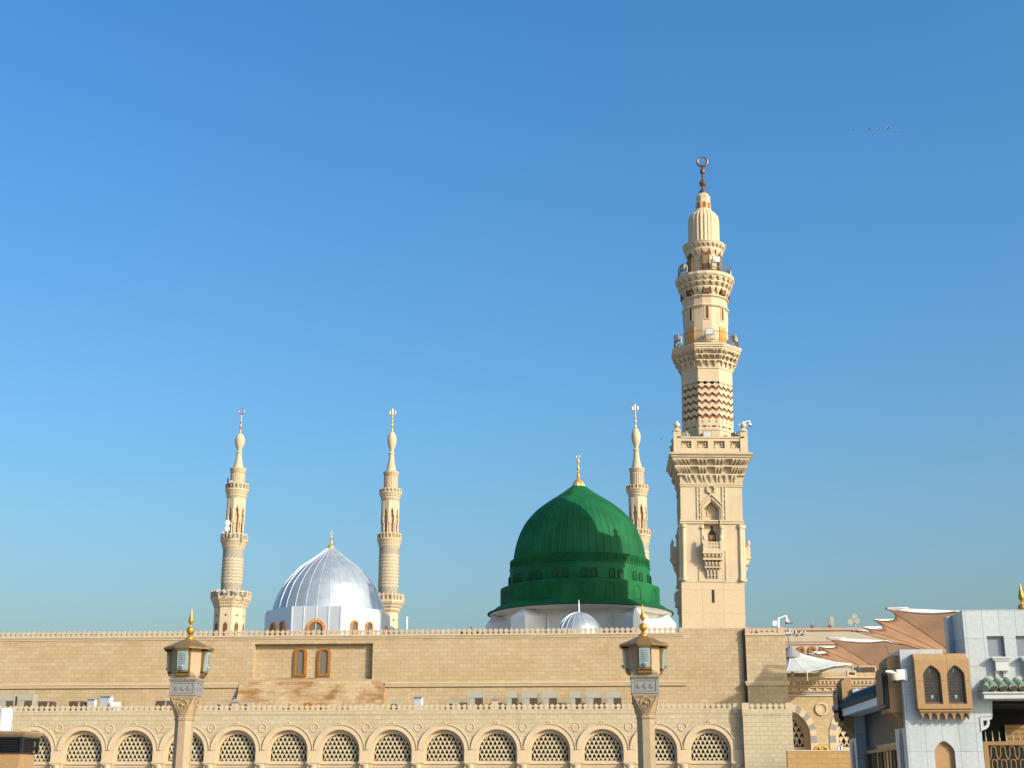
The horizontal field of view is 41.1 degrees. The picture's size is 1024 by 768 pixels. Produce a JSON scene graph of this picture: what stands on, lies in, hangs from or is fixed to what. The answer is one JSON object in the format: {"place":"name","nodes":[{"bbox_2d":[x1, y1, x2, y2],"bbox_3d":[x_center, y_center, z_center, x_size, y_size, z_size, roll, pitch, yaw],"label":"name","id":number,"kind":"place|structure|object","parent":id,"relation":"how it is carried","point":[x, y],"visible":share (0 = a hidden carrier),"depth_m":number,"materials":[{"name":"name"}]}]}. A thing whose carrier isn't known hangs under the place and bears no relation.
{"place":"outdoors","nodes":[
{"label":"outdoors","id":0,"kind":"place"},
{"bbox_2d":[0,709,12,730],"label":"white duct","id":1,"kind":"object","parent":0,"point":[6,715],"visible":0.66,"depth_m":58.59,"materials":[{"name":"metal"}]},
{"bbox_2d":[109,701,120,710],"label":"loudspeaker cluster","id":2,"kind":"object","parent":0,"point":[113,704],"visible":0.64,"depth_m":97.74,"materials":[{"name":"white plastic"}]},
{"bbox_2d":[210,408,250,635],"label":"round minaret","id":3,"kind":"object","parent":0,"point":[230,607],"visible":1,"depth_m":357.43,"materials":[{"name":"beige stone"}]},
{"bbox_2d":[0,627,757,710],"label":"prayer hall","id":4,"kind":"structure","parent":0,"point":[705,666],"depth_m":99.61,"materials":[{"name":"stone"}]},
{"bbox_2d":[293,647,306,676],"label":"arched window","id":5,"kind":"structure","parent":4,"relation":"in","point":[300,653],"depth_m":100.44,"materials":[{"name":"brown wood"}]},
{"bbox_2d":[316,647,330,676],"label":"arched window","id":6,"kind":"structure","parent":4,"relation":"in","point":[324,653],"depth_m":100.34,"materials":[{"name":"brown wood"}]},
{"bbox_2d":[264,531,400,635],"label":"silver dome","id":7,"kind":"structure","parent":4,"relation":"on","point":[331,587],"depth_m":121.11,"materials":[{"name":"metal"}]},
{"bbox_2d":[269,622,275,634],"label":"arched window","id":8,"kind":"structure","parent":7,"relation":"in","point":[272,626],"depth_m":121.36,"materials":[{"name":"brown wood"}]},
{"bbox_2d":[279,621,284,634],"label":"arched window","id":9,"kind":"structure","parent":7,"relation":"in","point":[282,624],"depth_m":120.21,"materials":[{"name":"brown wood"}]},
{"bbox_2d":[305,619,325,634],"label":"arched window","id":10,"kind":"structure","parent":7,"relation":"in","point":[320,626],"depth_m":118.96,"materials":[{"name":"brown wood"}]},
{"bbox_2d":[350,620,358,634],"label":"arched window","id":11,"kind":"structure","parent":7,"relation":"in","point":[354,624],"depth_m":119.77,"materials":[{"name":"brown wood"}]},
{"bbox_2d":[365,621,372,634],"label":"arched window","id":12,"kind":"structure","parent":7,"relation":"in","point":[369,625],"depth_m":120.77,"materials":[{"name":"brown wood"}]},
{"bbox_2d":[556,601,600,632],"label":"silver dome","id":13,"kind":"structure","parent":4,"relation":"on","point":[577,620],"depth_m":103.85,"materials":[{"name":"metal"}]},
{"bbox_2d":[486,455,675,633],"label":"green dome","id":14,"kind":"structure","parent":4,"relation":"on","point":[579,541],"depth_m":112.38,"materials":[{"name":"paint"}]},
{"bbox_2d":[528,570,533,579],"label":"drum window","id":15,"kind":"structure","parent":14,"relation":"in","point":[530,574],"depth_m":112.71,"materials":[{"name":"green paint"}]},
{"bbox_2d":[536,569,541,578],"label":"drum window","id":16,"kind":"structure","parent":14,"relation":"in","point":[538,573],"depth_m":112.16,"materials":[{"name":"green paint"}]},
{"bbox_2d":[552,568,558,576],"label":"drum window","id":17,"kind":"structure","parent":14,"relation":"in","point":[555,572],"depth_m":111.45,"materials":[{"name":"green paint"}]},
{"bbox_2d":[562,568,568,576],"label":"drum window","id":18,"kind":"structure","parent":14,"relation":"in","point":[565,570],"depth_m":111.21,"materials":[{"name":"green paint"}]},
{"bbox_2d":[581,567,587,576],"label":"drum window","id":19,"kind":"structure","parent":14,"relation":"in","point":[584,572],"depth_m":111.02,"materials":[{"name":"green paint"}]},
{"bbox_2d":[591,567,597,576],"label":"drum window","id":20,"kind":"structure","parent":14,"relation":"in","point":[594,572],"depth_m":111.07,"materials":[{"name":"green paint"}]},
{"bbox_2d":[609,568,615,577],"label":"drum window","id":21,"kind":"structure","parent":14,"relation":"in","point":[612,573],"depth_m":111.51,"materials":[{"name":"green paint"}]},
{"bbox_2d":[618,569,623,577],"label":"drum window","id":22,"kind":"structure","parent":14,"relation":"in","point":[621,572],"depth_m":111.86,"materials":[{"name":"glass"}]},
{"bbox_2d":[633,571,637,579],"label":"drum window","id":23,"kind":"structure","parent":14,"relation":"in","point":[635,577],"depth_m":112.82,"materials":[{"name":"green paint"}]},
{"bbox_2d":[666,157,752,627],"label":"square based minaret","id":24,"kind":"object","parent":4,"relation":"on","point":[710,557],"visible":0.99,"depth_m":102.37,"materials":[{"name":"stone"}]},
{"bbox_2d":[673,334,681,346],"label":"floodlight","id":25,"kind":"object","parent":24,"relation":"on","point":[677,337],"visible":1,"depth_m":106.59,"materials":[{"name":"grey metal"}]},
{"bbox_2d":[679,263,687,274],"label":"floodlight","id":26,"kind":"object","parent":24,"relation":"attached to","point":[685,267],"visible":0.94,"depth_m":108.44,"materials":[{"name":"grey metal"}]},
{"bbox_2d":[681,431,689,435],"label":"floodlight","id":27,"kind":"object","parent":24,"relation":"attached to","point":[685,433],"visible":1,"depth_m":103.05,"materials":[{"name":"grey metal"}]},
{"bbox_2d":[688,308,692,321],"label":"narrow window","id":28,"kind":"structure","parent":24,"relation":"in","point":[690,312],"depth_m":106.97,"materials":[{"name":"stone"}]},
{"bbox_2d":[687,253,693,271],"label":"keyhole door","id":29,"kind":"structure","parent":24,"relation":"in","point":[690,258],"depth_m":108.66,"materials":[{"name":"wood"}]},
{"bbox_2d":[687,327,694,343],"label":"balcony door","id":30,"kind":"structure","parent":24,"relation":"in","point":[692,334],"depth_m":106.45,"materials":[{"name":"orange wood"}]},
{"bbox_2d":[702,251,709,269],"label":"keyhole door","id":31,"kind":"structure","parent":24,"relation":"in","point":[705,255],"depth_m":107.98,"materials":[{"name":"wood"}]},
{"bbox_2d":[702,431,711,436],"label":"floodlight","id":32,"kind":"object","parent":24,"relation":"attached to","point":[706,433],"visible":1,"depth_m":103.14,"materials":[{"name":"grey metal"}]},
{"bbox_2d":[704,306,709,318],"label":"narrow window","id":33,"kind":"structure","parent":24,"relation":"in","point":[706,308],"depth_m":106.40,"materials":[{"name":"stone"}]},
{"bbox_2d":[704,328,713,341],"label":"floodlight","id":34,"kind":"object","parent":24,"relation":"attached to","point":[709,331],"visible":1,"depth_m":105.21,"materials":[{"name":"white metal"}]},
{"bbox_2d":[708,526,715,547],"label":"doorway","id":35,"kind":"structure","parent":24,"relation":"in","point":[711,535],"depth_m":101.25,"materials":[{"name":"brown wood"}]},
{"bbox_2d":[712,590,714,602],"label":"slit window","id":36,"kind":"structure","parent":24,"relation":"in","point":[713,592],"depth_m":99.58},
{"bbox_2d":[712,256,720,269],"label":"floodlight","id":37,"kind":"object","parent":24,"relation":"attached to","point":[715,259],"visible":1,"depth_m":107.39,"materials":[{"name":"white metal"}]},
{"bbox_2d":[717,253,721,271],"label":"keyhole door","id":38,"kind":"structure","parent":24,"relation":"in","point":[718,264],"depth_m":108.55,"materials":[{"name":"stone"}]},
{"bbox_2d":[720,308,724,321],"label":"narrow window","id":39,"kind":"structure","parent":24,"relation":"in","point":[721,309],"depth_m":106.76,"materials":[{"name":"stone"}]},
{"bbox_2d":[719,327,725,342],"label":"balcony door","id":40,"kind":"structure","parent":24,"relation":"in","point":[721,329],"depth_m":106.27,"materials":[{"name":"orange wood"}]},
{"bbox_2d":[730,334,737,346],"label":"floodlight","id":41,"kind":"object","parent":24,"relation":"on","point":[734,338],"visible":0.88,"depth_m":106.47,"materials":[{"name":"white"}]},
{"bbox_2d":[731,431,738,436],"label":"floodlight","id":42,"kind":"object","parent":24,"relation":"attached to","point":[734,434],"visible":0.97,"depth_m":103.00,"materials":[{"name":"grey metal"}]},
{"bbox_2d":[377,410,403,629],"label":"round minaret","id":43,"kind":"object","parent":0,"point":[389,538],"visible":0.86,"depth_m":368.86,"materials":[{"name":"beige stone"}]},
{"bbox_2d":[0,0,1023,636],"label":"sky","id":44,"kind":"structure","parent":0,"point":[466,220],"materials":[{"name":"blue"}]},
{"bbox_2d":[626,405,650,559],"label":"round minaret","id":45,"kind":"object","parent":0,"point":[637,489],"visible":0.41,"depth_m":365.25,"materials":[{"name":"beige stone"}]},
{"bbox_2d":[741,703,793,767],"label":"corner pier","id":46,"kind":"structure","parent":0,"point":[768,741],"depth_m":90.61,"materials":[{"name":"stone"}]},
{"bbox_2d":[786,750,850,767],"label":"sandstone wall","id":47,"kind":"structure","parent":0,"point":[817,758],"depth_m":87.67,"materials":[{"name":"stone"}]},
{"bbox_2d":[787,672,875,749],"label":"colonnade building","id":48,"kind":"structure","parent":0,"point":[813,720],"depth_m":125.34,"materials":[{"name":"stone"}]},
{"bbox_2d":[792,713,809,749],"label":"arch window","id":49,"kind":"structure","parent":48,"relation":"in","point":[800,731],"depth_m":125.71,"materials":[{"name":"stone"}]},
{"bbox_2d":[786,637,852,684],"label":"white tent","id":50,"kind":"object","parent":48,"relation":"on","point":[796,661],"visible":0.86,"depth_m":121.28,"materials":[{"name":"fabric"}]},
{"bbox_2d":[836,725,849,749],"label":"arch window","id":51,"kind":"structure","parent":48,"relation":"in","point":[842,738],"depth_m":125.38,"materials":[{"name":"stone"}]},
{"bbox_2d":[846,670,856,676],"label":"floodlight box","id":52,"kind":"object","parent":48,"relation":"on","point":[849,673],"visible":0.96,"depth_m":125.41,"materials":[{"name":"metal"}]},
{"bbox_2d":[854,666,877,672],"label":"roof plant room","id":53,"kind":"object","parent":48,"relation":"on","point":[865,669],"visible":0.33,"depth_m":128.73,"materials":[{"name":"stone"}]},
{"bbox_2d":[760,627,905,672],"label":"inscribed building","id":54,"kind":"structure","parent":0,"point":[806,640],"depth_m":224.40,"materials":[{"name":"stone"}]},
{"bbox_2d":[797,646,804,653],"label":"arched window","id":55,"kind":"structure","parent":54,"relation":"in","point":[801,649],"depth_m":224.04,"materials":[{"name":"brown wood"}]},
{"bbox_2d":[808,646,815,653],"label":"arched window","id":56,"kind":"structure","parent":54,"relation":"in","point":[811,649],"depth_m":223.93,"materials":[{"name":"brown wood"}]},
{"bbox_2d":[830,617,833,627],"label":"roof antenna","id":57,"kind":"object","parent":54,"relation":"on","point":[832,621],"visible":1,"depth_m":226.03,"materials":[{"name":"paint"}]},
{"bbox_2d":[848,614,859,627],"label":"roof antenna","id":58,"kind":"object","parent":54,"relation":"on","point":[855,618],"visible":0.99,"depth_m":225.83,"materials":[{"name":"paint"}]},
{"bbox_2d":[833,610,1023,767],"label":"marble building","id":59,"kind":"structure","parent":0,"point":[960,704],"depth_m":48.22,"materials":[{"name":"white stone"}]},
{"bbox_2d":[832,692,838,712],"bbox_3d":[13.792,13.513,57.933,0.289,0.915,0.684,-13,-21,36],"label":"hanging camera","id":60,"kind":"object","parent":59,"relation":"attached to","point":[835,708],"visible":1,"depth_m":57.65,"materials":[{"name":"grey plastic"}]},
{"bbox_2d":[867,742,897,767],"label":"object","id":61,"kind":"structure","parent":59,"relation":"in","point":[888,756],"depth_m":53.79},
{"bbox_2d":[885,669,906,682],"bbox_3d":[13.579,10.279,48.038,0.820,0.520,0.412,9,-19,-28],"label":"security camera","id":62,"kind":"object","parent":59,"relation":"attached to","point":[897,676],"depth_m":48.02,"materials":[{"name":"white plastic"}]},
{"bbox_2d":[987,636,1004,656],"bbox_3d":[17.145,9.327,48.477,0.596,0.719,0.100,-1,-17,4],"label":"window","id":63,"kind":"structure","parent":59,"relation":"in","point":[995,644],"depth_m":48.48,"materials":[{"name":"glass"}]},
{"bbox_2d":[1015,636,1023,656],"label":"window","id":64,"kind":"structure","parent":59,"relation":"in","point":[1019,639],"depth_m":48.43,"materials":[{"name":"glass"}]},
{"bbox_3d":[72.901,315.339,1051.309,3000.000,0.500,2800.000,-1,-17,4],"label":"ground","id":65,"kind":"structure","parent":0,"visible":0},
{"bbox_2d":[0,731,44,767],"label":"ventilation kiosk","id":66,"kind":"object","parent":65,"relation":"on","point":[17,748],"visible":1,"depth_m":57.66,"materials":[{"name":"beige stone"}]},
{"bbox_2d":[164,610,214,767],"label":"street lamp","id":67,"kind":"object","parent":65,"relation":"on","point":[188,663],"visible":1,"depth_m":63.73,"materials":[{"name":"stone"}]},
{"bbox_2d":[0,703,743,767],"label":"arcade wall","id":68,"kind":"structure","parent":65,"relation":"on","point":[574,737],"depth_m":92.93,"materials":[{"name":"stone"}]},
{"bbox_2d":[0,694,17,710],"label":"ac cabinet","id":69,"kind":"object","parent":68,"relation":"on","point":[7,700],"visible":0.43,"depth_m":99.11,"materials":[{"name":"metal"}]},
{"bbox_2d":[17,694,36,710],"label":"ac cabinet","id":70,"kind":"object","parent":68,"relation":"on","point":[24,700],"visible":0.47,"depth_m":99.03,"materials":[{"name":"metal"}]},
{"bbox_2d":[33,731,50,767],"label":"arch window","id":71,"kind":"structure","parent":68,"relation":"in","point":[42,759],"depth_m":94.45,"materials":[{"name":"stone"}]},
{"bbox_2d":[38,701,56,710],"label":"roof fan","id":72,"kind":"object","parent":68,"relation":"on","point":[46,703],"visible":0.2,"depth_m":98.28},
{"bbox_2d":[69,701,86,710],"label":"roof fan","id":73,"kind":"object","parent":68,"relation":"on","point":[77,703],"visible":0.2,"depth_m":98.13},
{"bbox_2d":[63,731,101,767],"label":"arch window","id":74,"kind":"structure","parent":68,"relation":"in","point":[83,749],"depth_m":94.31,"materials":[{"name":"stone"}]},
{"bbox_2d":[87,698,97,710],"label":"electrical cupboard","id":75,"kind":"object","parent":68,"relation":"on","point":[91,702],"visible":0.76,"depth_m":98.15,"materials":[{"name":"white metal"}]},
{"bbox_2d":[99,695,113,710],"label":"electrical cupboard","id":76,"kind":"object","parent":68,"relation":"on","point":[106,700],"visible":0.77,"depth_m":98.13,"materials":[{"name":"white metal"}]},
{"bbox_2d":[114,730,152,767],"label":"arch window","id":77,"kind":"structure","parent":68,"relation":"in","point":[134,749],"depth_m":94.08,"materials":[{"name":"stone"}]},
{"bbox_2d":[155,701,171,710],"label":"roof fan","id":78,"kind":"object","parent":68,"relation":"on","point":[164,703],"visible":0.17,"depth_m":97.71},
{"bbox_2d":[165,732,203,767],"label":"arch window","id":79,"kind":"structure","parent":68,"relation":"in","point":[197,757],"depth_m":93.81,"materials":[{"name":"stone"}]},
{"bbox_2d":[214,703,226,709],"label":"condenser unit","id":80,"kind":"object","parent":68,"relation":"on","point":[220,704],"visible":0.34,"depth_m":97.63,"materials":[{"name":"paint"}]},
{"bbox_2d":[230,698,239,709],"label":"roof vent","id":81,"kind":"object","parent":68,"relation":"on","point":[235,702],"visible":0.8,"depth_m":97.48,"materials":[{"name":"stone"}]},
{"bbox_2d":[216,730,255,767],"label":"arch window","id":82,"kind":"structure","parent":68,"relation":"in","point":[237,749],"depth_m":93.62,"materials":[{"name":"stone"}]},
{"bbox_2d":[240,702,253,709],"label":"condenser unit","id":83,"kind":"object","parent":68,"relation":"on","point":[251,704],"visible":0.34,"depth_m":97.51,"materials":[{"name":"paint"}]},
{"bbox_2d":[268,730,306,767],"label":"arch window","id":84,"kind":"structure","parent":68,"relation":"in","point":[288,749],"depth_m":93.39,"materials":[{"name":"stone"}]},
{"bbox_2d":[319,730,359,767],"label":"arch window","id":85,"kind":"structure","parent":68,"relation":"in","point":[340,748],"depth_m":93.19,"materials":[{"name":"stone"}]},
{"bbox_2d":[372,730,411,767],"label":"arch window","id":86,"kind":"structure","parent":68,"relation":"in","point":[392,748],"depth_m":92.96,"materials":[{"name":"stone"}]},
{"bbox_2d":[390,702,401,709],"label":"condenser unit","id":87,"kind":"object","parent":68,"relation":"on","point":[395,703],"visible":0.33,"depth_m":96.82,"materials":[{"name":"paint"}]},
{"bbox_2d":[414,696,423,709],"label":"electrical cupboard","id":88,"kind":"object","parent":68,"relation":"on","point":[418,700],"visible":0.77,"depth_m":96.66,"materials":[{"name":"white metal"}]},
{"bbox_2d":[424,730,463,767],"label":"arch window","id":89,"kind":"structure","parent":68,"relation":"in","point":[444,748],"depth_m":92.73,"materials":[{"name":"stone"}]},
{"bbox_2d":[446,702,458,709],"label":"condenser unit","id":90,"kind":"object","parent":68,"relation":"on","point":[452,703],"visible":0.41,"depth_m":96.57,"materials":[{"name":"paint"}]},
{"bbox_2d":[467,690,483,709],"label":"ac cabinet","id":91,"kind":"object","parent":68,"relation":"on","point":[476,697],"visible":0.45,"depth_m":96.92,"materials":[{"name":"metal"}]},
{"bbox_2d":[491,695,498,708],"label":"roof vent","id":92,"kind":"object","parent":68,"relation":"on","point":[494,699],"visible":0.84,"depth_m":96.32,"materials":[{"name":"grey stone"}]},
{"bbox_2d":[477,729,516,767],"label":"arch window","id":93,"kind":"structure","parent":68,"relation":"in","point":[496,748],"depth_m":92.51,"materials":[{"name":"stone"}]},
{"bbox_2d":[506,691,518,708],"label":"ac cabinet","id":94,"kind":"object","parent":68,"relation":"on","point":[512,697],"visible":0.45,"depth_m":96.76,"materials":[{"name":"metal"}]},
{"bbox_2d":[522,691,538,708],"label":"ac cabinet","id":95,"kind":"object","parent":68,"relation":"on","point":[530,697],"visible":0.48,"depth_m":96.68,"materials":[{"name":"metal"}]},
{"bbox_2d":[529,729,569,767],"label":"arch window","id":96,"kind":"structure","parent":68,"relation":"in","point":[549,748],"depth_m":92.28,"materials":[{"name":"stone"}]},
{"bbox_2d":[542,691,557,708],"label":"ac cabinet","id":97,"kind":"object","parent":68,"relation":"on","point":[549,698],"visible":0.47,"depth_m":96.58,"materials":[{"name":"metal"}]},
{"bbox_2d":[570,691,581,708],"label":"ac cabinet","id":98,"kind":"object","parent":68,"relation":"on","point":[576,697],"visible":0.46,"depth_m":96.46,"materials":[{"name":"metal"}]},
{"bbox_2d":[586,691,601,708],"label":"ac cabinet","id":99,"kind":"object","parent":68,"relation":"on","point":[593,698],"visible":0.45,"depth_m":96.38,"materials":[{"name":"metal"}]},
{"bbox_2d":[582,729,623,767],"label":"arch window","id":100,"kind":"structure","parent":68,"relation":"in","point":[602,748],"depth_m":92.06,"materials":[{"name":"stone"}]},
{"bbox_2d":[606,691,621,708],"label":"ac cabinet","id":101,"kind":"object","parent":68,"relation":"on","point":[614,697],"visible":0.41,"depth_m":96.29,"materials":[{"name":"metal"}]},
{"bbox_2d":[636,729,676,767],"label":"arch window","id":102,"kind":"structure","parent":68,"relation":"in","point":[665,745],"depth_m":91.77,"materials":[{"name":"stone"}]},
{"bbox_2d":[689,729,730,767],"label":"arch window","id":103,"kind":"structure","parent":68,"relation":"in","point":[708,748],"depth_m":91.59,"materials":[{"name":"stone"}]},
{"bbox_2d":[619,604,667,767],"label":"street lamp","id":104,"kind":"object","parent":65,"relation":"on","point":[644,665],"visible":1,"depth_m":62.31,"materials":[{"name":"stone"}]},
{"bbox_2d":[742,627,789,708],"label":"hall buttress","id":105,"kind":"structure","parent":65,"relation":"on","point":[765,671],"depth_m":97.48,"materials":[{"name":"stone"}]},
{"bbox_2d":[772,615,788,626],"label":"security camera","id":106,"kind":"object","parent":105,"relation":"attached to","point":[776,623],"visible":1,"depth_m":98.46,"materials":[{"name":"white plastic"}]},
{"bbox_2d":[804,637,919,669],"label":"plaza umbrella","id":107,"kind":"object","parent":65,"relation":"on","point":[855,652],"visible":0.21,"depth_m":178.24,"materials":[{"name":"beige fabric"}]},
{"bbox_2d":[851,607,958,653],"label":"plaza umbrella","id":108,"kind":"object","parent":65,"relation":"on","point":[921,630],"visible":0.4,"depth_m":151.38,"materials":[{"name":"beige fabric"}]},
{"bbox_2d":[1018,585,1023,609],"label":"street lamp","id":109,"kind":"object","parent":65,"relation":"on","point":[1021,599],"visible":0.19,"depth_m":57.09,"materials":[{"name":"metal"}]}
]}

